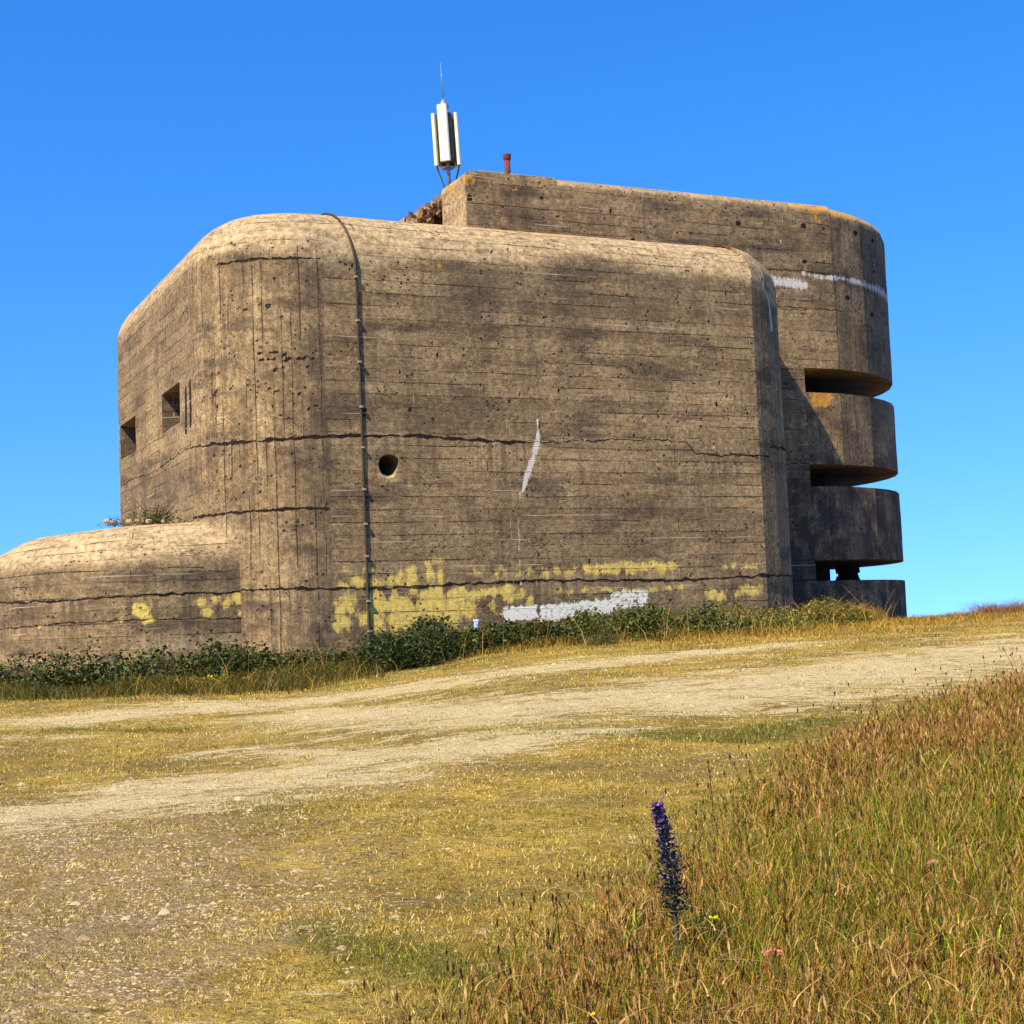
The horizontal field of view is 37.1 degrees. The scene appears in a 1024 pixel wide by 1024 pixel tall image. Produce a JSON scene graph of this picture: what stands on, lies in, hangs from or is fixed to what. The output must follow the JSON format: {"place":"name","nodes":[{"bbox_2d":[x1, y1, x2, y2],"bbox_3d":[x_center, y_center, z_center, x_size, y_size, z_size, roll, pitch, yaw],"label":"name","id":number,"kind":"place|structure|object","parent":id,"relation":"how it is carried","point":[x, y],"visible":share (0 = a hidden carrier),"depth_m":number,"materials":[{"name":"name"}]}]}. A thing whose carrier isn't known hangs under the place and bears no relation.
{"place":"outdoors","nodes":[
{"label":"outdoors","id":0,"kind":"place"},
{"bbox_2d":[0,616,1023,1023],"bbox_3d":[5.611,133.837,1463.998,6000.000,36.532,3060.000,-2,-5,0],"label":"ground","id":1,"kind":"structure","parent":0,"point":[258,1008],"depth_m":10.91,"materials":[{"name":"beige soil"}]},
{"bbox_2d":[0,635,204,692],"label":"bramble bush","id":2,"kind":"object","parent":1,"relation":"on","point":[81,673],"visible":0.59,"depth_m":26.89,"materials":[{"name":"green plant"}]},
{"bbox_2d":[162,665,369,685],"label":"yellow flowers","id":3,"kind":"object","parent":1,"relation":"on","point":[232,675],"visible":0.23,"depth_m":26.72,"materials":[{"name":"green plant"}]},
{"bbox_2d":[173,629,361,680],"bbox_3d":[-4.507,2.682,28.592,4.196,1.059,2.195,0,-5,-23],"label":"bramble bush","id":4,"kind":"object","parent":1,"relation":"on","point":[226,655],"visible":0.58,"depth_m":27.96,"materials":[{"name":"green plant"}]},
{"bbox_2d":[337,608,471,672],"bbox_3d":[-1.933,2.456,29.021,2.956,1.220,2.144,2,-6,-42],"label":"bramble bush","id":5,"kind":"object","parent":1,"relation":"on","point":[397,650],"visible":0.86,"depth_m":28.65,"materials":[{"name":"green plant"}]},
{"bbox_2d":[0,153,906,678],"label":"concrete tower","id":6,"kind":"structure","parent":1,"relation":"on","point":[592,395],"depth_m":32.57,"materials":[{"name":"concrete"}]},
{"bbox_2d":[98,516,129,527],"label":"weed tuft","id":7,"kind":"object","parent":6,"relation":"on","point":[114,523],"visible":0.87,"depth_m":31.48,"materials":[{"name":"green plant"}]},
{"bbox_2d":[120,416,135,458],"bbox_3d":[-8.865,-1.831,37.939,1.354,0.840,1.900,0,-5,-25],"label":"window","id":8,"kind":"structure","parent":6,"relation":"in","point":[128,429],"depth_m":38.54,"materials":[{"name":"concrete"}]},
{"bbox_2d":[103,518,179,522],"bbox_3d":[-7.550,0.177,31.141,1.535,0.092,0.359,0,-5,-28],"label":"rubble","id":9,"kind":"object","parent":6,"relation":"on","point":[131,520],"visible":1,"depth_m":30.96,"materials":[{"name":"stone"}]},
{"bbox_2d":[118,501,184,525],"bbox_3d":[-7.404,0.035,31.670,1.591,0.581,0.687,0,-5,-25],"label":"weed tuft","id":10,"kind":"object","parent":6,"relation":"on","point":[156,518],"visible":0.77,"depth_m":31.61,"materials":[{"name":"green plant"}]},
{"bbox_2d":[162,382,179,432],"bbox_3d":[-6.847,-2.275,33.635,1.354,0.860,1.750,0,-5,-25],"label":"window","id":11,"kind":"structure","parent":6,"relation":"in","point":[171,398],"depth_m":34.17,"materials":[{"name":"concrete"}]},
{"bbox_2d":[320,212,371,655],"bbox_3d":[-3.802,-1.628,31.910,0.226,9.384,2.728,1,-5,-33],"label":"cable","id":12,"kind":"object","parent":6,"relation":"attached to","point":[359,362],"visible":0.9,"depth_m":30.85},
{"bbox_2d":[431,62,460,187],"bbox_3d":[-1.720,-9.782,39.553,0.643,3.820,0.607,1,-6,-40],"label":"antenna mast","id":13,"kind":"object","parent":6,"relation":"on","point":[445,135],"visible":0.94,"depth_m":39.42,"materials":[{"name":"metal"}]},
{"bbox_2d":[473,619,478,628],"bbox_3d":[-0.714,2.505,30.966,0.120,0.650,0.085,-2,-5,0],"label":"marker post","id":14,"kind":"object","parent":1,"relation":"on","point":[476,621],"visible":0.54,"depth_m":30.95,"materials":[{"name":"white plastic"}]},
{"bbox_2d":[439,616,576,658],"bbox_3d":[-0.047,2.487,30.395,3.504,0.807,1.882,0,-5,-29],"label":"bramble bush","id":15,"kind":"object","parent":1,"relation":"on","point":[497,639],"visible":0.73,"depth_m":30.19,"materials":[{"name":"green plant"}]},
{"bbox_2d":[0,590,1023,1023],"bbox_3d":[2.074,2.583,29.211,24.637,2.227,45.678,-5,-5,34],"label":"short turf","id":16,"kind":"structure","parent":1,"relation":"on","point":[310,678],"depth_m":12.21,"materials":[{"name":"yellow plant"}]},
{"bbox_2d":[580,628,624,645],"bbox_3d":[1.789,2.449,29.874,1.046,0.392,0.539,0,-5,-25],"label":"weed tuft","id":17,"kind":"object","parent":1,"relation":"on","point":[603,640],"visible":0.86,"depth_m":29.82,"materials":[{"name":"green plant"}]},
{"bbox_2d":[555,599,764,644],"bbox_3d":[2.998,2.256,31.313,4.536,0.983,3.077,-2,-5,0],"label":"bramble bush","id":18,"kind":"object","parent":1,"relation":"on","point":[590,618],"visible":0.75,"depth_m":31.12,"materials":[{"name":"green plant"}]},
{"bbox_2d":[633,798,708,966],"bbox_3d":[0.633,1.460,5.964,0.327,0.686,0.275,-2,-5,0],"label":"flower spike","id":19,"kind":"object","parent":1,"relation":"on","point":[663,843],"visible":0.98,"depth_m":5.95,"materials":[{"name":"purple plant"}]},
{"bbox_2d":[709,915,719,970],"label":"yellow flower","id":20,"kind":"object","parent":1,"relation":"on","point":[715,917],"visible":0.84,"depth_m":5.89,"materials":[{"name":"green plant"}]},
{"bbox_2d":[762,948,781,1006],"bbox_3d":[0.931,1.661,5.420,0.077,0.222,0.082,-2,-5,0],"label":"pink flower","id":21,"kind":"object","parent":1,"relation":"on","point":[767,952],"visible":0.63,"depth_m":5.43,"materials":[{"name":"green plant"}]},
{"bbox_2d":[699,595,880,630],"bbox_3d":[6.106,2.211,33.306,4.823,0.855,2.910,2,-6,-45],"label":"bramble bush","id":22,"kind":"object","parent":1,"relation":"on","point":[777,619],"visible":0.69,"depth_m":32.96,"materials":[{"name":"green plant"}]},
{"bbox_2d":[816,725,825,769],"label":"pink flower","id":23,"kind":"object","parent":1,"relation":"on","point":[822,741],"visible":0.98,"depth_m":11.00,"materials":[{"name":"green plant"}]},
{"bbox_2d":[928,859,938,928],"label":"pink flower","id":24,"kind":"object","parent":1,"relation":"on","point":[935,878],"visible":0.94,"depth_m":6.34,"materials":[{"name":"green plant"}]},
{"bbox_2d":[0,0,1023,616],"label":"sky","id":25,"kind":"structure","parent":0,"point":[132,131],"materials":[{"name":"blue"}]},
{"bbox_2d":[353,647,1023,1023],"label":"tall grass","id":26,"kind":"structure","parent":0,"point":[829,843],"depth_m":6.40,"materials":[{"name":"yellow plant"}]}
]}

